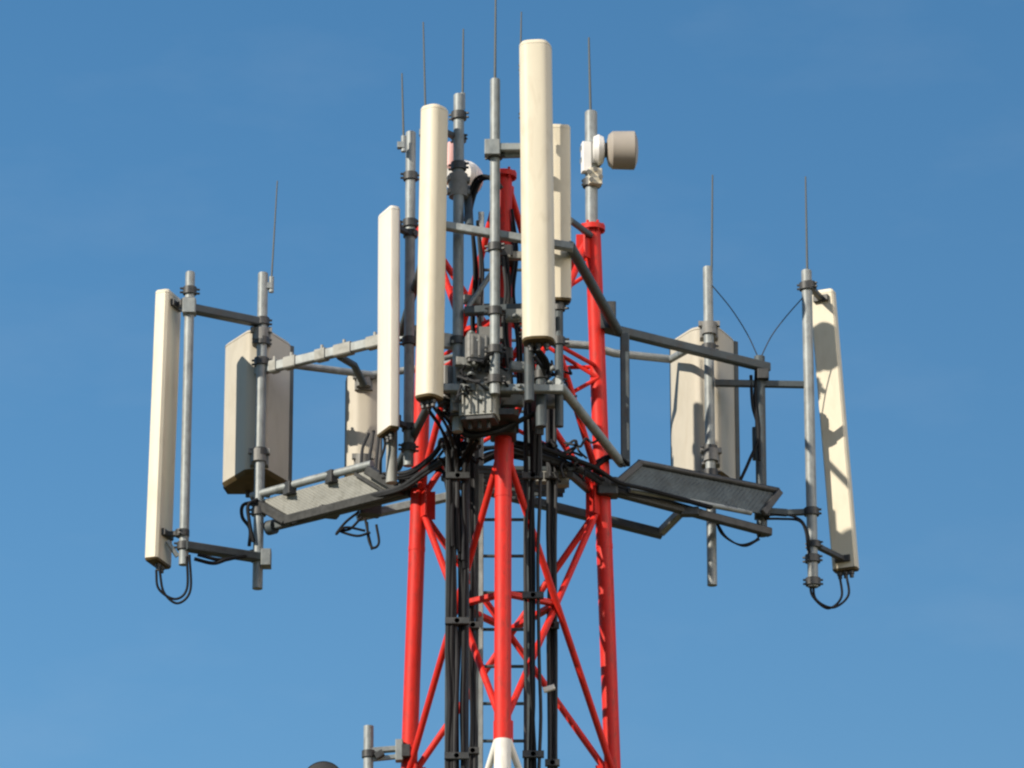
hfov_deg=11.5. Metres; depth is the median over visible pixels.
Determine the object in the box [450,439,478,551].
cable bundle
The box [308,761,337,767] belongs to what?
drum dish
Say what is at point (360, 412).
panel antenna
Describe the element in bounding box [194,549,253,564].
jumper cable
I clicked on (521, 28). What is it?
lightning rod
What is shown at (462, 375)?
cable tangle
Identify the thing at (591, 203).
mounting pole
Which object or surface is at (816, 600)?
jumper cable
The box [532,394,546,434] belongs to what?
radio box
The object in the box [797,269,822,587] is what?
mounting pole
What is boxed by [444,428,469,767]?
feeder cable run
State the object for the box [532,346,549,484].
cable bundle
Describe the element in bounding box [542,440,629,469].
cable bundle
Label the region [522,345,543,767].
feeder cable run
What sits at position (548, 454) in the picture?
cable bundle
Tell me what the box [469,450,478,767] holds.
feeder cable run
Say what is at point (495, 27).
lightning rod
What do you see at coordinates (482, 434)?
cable bundle
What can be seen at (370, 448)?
jumper cable
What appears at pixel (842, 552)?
panel antenna
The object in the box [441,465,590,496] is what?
walk platform
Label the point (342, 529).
jumper cable
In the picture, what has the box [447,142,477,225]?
pink radio
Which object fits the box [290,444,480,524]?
cable bundle
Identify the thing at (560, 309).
mounting pole
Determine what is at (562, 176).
panel antenna
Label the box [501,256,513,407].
cable bundle
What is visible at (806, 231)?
lightning rod
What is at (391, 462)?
mounting pole
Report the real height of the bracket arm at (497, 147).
0.100 m
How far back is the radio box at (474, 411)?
31.77 m
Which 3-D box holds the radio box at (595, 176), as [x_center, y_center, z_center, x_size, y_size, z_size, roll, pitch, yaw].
[0.534,-1.473,33.819,0.147,0.307,0.122,0,-20,0]
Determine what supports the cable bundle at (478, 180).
attached to the pink radio
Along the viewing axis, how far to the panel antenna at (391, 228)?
32.65 m
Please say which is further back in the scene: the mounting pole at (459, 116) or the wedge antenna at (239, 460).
the wedge antenna at (239, 460)
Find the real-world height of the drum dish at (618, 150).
0.261 m
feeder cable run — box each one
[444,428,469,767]
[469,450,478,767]
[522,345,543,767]
[544,409,559,767]
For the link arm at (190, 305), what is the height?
0.100 m
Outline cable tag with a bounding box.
[543,684,554,692]
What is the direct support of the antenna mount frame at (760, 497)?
attached to the lattice tower
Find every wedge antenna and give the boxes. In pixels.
[222,326,293,497]
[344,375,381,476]
[670,320,739,479]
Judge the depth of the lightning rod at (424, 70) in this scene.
32.66 m
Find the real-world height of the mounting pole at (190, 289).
2.062 m
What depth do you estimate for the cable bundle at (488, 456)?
33.31 m
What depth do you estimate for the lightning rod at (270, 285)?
34.36 m
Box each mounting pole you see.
[174,271,199,565]
[250,271,271,589]
[386,432,396,484]
[398,131,419,467]
[448,93,468,433]
[484,78,504,395]
[518,64,533,402]
[534,365,551,427]
[554,301,568,427]
[581,110,598,221]
[700,266,720,586]
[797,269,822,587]
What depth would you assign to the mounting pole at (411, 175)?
32.90 m
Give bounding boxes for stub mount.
[362,725,410,767]
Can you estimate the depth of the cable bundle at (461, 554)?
32.05 m
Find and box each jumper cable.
[155,555,191,604]
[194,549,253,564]
[240,498,258,546]
[335,511,379,549]
[360,430,379,468]
[379,437,385,473]
[716,524,760,546]
[739,371,760,479]
[764,514,810,552]
[809,575,849,609]
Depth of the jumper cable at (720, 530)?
33.64 m
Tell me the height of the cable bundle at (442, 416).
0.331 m
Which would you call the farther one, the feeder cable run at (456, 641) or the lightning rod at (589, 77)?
the lightning rod at (589, 77)
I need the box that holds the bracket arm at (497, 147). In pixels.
[484,139,519,158]
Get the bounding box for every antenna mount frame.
[249,325,449,534]
[397,217,624,471]
[484,301,803,538]
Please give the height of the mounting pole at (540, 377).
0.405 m
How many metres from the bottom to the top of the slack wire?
0.524 m
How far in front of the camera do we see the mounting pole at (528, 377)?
31.73 m
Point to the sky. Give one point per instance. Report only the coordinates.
(144, 144)
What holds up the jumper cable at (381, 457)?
hanging from the panel antenna at (391, 228)
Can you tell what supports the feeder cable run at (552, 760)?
attached to the lattice tower
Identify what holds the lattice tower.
on the ground
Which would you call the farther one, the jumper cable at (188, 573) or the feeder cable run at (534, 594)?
the jumper cable at (188, 573)
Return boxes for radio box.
[437,365,451,412]
[459,382,499,429]
[463,333,489,372]
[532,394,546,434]
[581,141,602,187]
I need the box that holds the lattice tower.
[401,166,620,767]
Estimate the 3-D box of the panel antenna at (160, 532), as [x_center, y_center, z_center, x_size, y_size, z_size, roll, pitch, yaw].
[-2.245,0.309,33.640,0.256,1.964,0.286,-7,-21,19]
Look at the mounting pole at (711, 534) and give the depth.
34.03 m
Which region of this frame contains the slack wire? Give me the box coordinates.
[712,285,801,354]
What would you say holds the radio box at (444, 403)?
attached to the antenna mount frame at (513, 314)
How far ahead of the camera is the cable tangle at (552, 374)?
32.28 m
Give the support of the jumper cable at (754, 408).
attached to the antenna mount frame at (760, 497)
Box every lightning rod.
[266,181,277,292]
[397,73,405,152]
[419,22,425,136]
[461,29,464,109]
[494,0,496,77]
[520,12,521,42]
[588,37,591,109]
[711,175,712,267]
[805,176,807,268]
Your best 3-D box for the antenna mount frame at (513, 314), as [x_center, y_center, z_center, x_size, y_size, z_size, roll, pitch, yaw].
[-0.015,-0.380,32.736,1.522,1.818,1.552,0,-20,0]
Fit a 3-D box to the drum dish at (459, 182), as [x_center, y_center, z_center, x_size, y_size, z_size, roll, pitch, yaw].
[-0.349,-1.319,32.669,0.244,0.388,0.454,-5,-21,13]
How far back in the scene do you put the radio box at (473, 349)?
31.87 m
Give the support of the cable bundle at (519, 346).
attached to the antenna mount frame at (513, 314)
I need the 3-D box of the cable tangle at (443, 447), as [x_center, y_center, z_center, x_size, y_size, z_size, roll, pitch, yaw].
[-0.332,0.421,32.434,0.302,0.404,0.214,0,-20,0]
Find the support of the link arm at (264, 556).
attached to the mounting pole at (261, 359)
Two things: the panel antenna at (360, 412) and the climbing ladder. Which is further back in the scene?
the panel antenna at (360, 412)
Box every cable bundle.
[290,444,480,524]
[381,443,461,479]
[427,406,460,471]
[432,459,465,568]
[442,408,548,438]
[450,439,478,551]
[464,174,502,221]
[470,220,483,332]
[484,445,593,483]
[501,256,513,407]
[510,209,523,397]
[514,440,712,509]
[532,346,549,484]
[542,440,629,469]
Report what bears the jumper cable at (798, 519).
hanging from the antenna mount frame at (760, 497)
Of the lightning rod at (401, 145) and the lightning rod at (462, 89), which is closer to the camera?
the lightning rod at (462, 89)
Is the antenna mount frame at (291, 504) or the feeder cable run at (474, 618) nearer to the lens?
the feeder cable run at (474, 618)
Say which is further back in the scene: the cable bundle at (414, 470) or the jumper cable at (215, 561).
the jumper cable at (215, 561)
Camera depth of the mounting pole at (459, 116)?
32.27 m
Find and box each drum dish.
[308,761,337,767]
[447,159,482,199]
[580,131,637,169]
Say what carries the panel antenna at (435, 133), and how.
attached to the mounting pole at (459, 116)
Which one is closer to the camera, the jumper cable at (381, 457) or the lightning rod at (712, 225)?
the jumper cable at (381, 457)
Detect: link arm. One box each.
[165,540,271,568]
[182,298,261,326]
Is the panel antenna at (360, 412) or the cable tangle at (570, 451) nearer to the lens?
the cable tangle at (570, 451)
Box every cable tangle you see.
[437,425,483,472]
[455,352,508,402]
[534,360,576,400]
[548,437,599,482]
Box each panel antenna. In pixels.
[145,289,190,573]
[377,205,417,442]
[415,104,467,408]
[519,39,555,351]
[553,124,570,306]
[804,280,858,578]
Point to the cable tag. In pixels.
(549, 688)
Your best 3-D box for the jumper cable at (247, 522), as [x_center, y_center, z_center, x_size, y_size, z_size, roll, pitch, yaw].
[-1.748,0.915,33.683,0.124,0.337,0.048,0,-20,0]
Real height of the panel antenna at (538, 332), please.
2.085 m
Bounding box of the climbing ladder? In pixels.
[478,212,529,767]
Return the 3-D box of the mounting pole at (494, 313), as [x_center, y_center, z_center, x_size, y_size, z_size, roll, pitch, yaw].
[-0.108,-0.944,32.114,0.134,2.146,0.091,0,-20,0]
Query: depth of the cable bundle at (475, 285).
32.54 m
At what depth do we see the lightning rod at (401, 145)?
33.23 m
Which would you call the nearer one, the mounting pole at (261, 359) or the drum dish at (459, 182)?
the drum dish at (459, 182)
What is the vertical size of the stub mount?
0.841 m
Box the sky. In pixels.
[0,0,1023,767]
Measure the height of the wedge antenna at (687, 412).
1.117 m

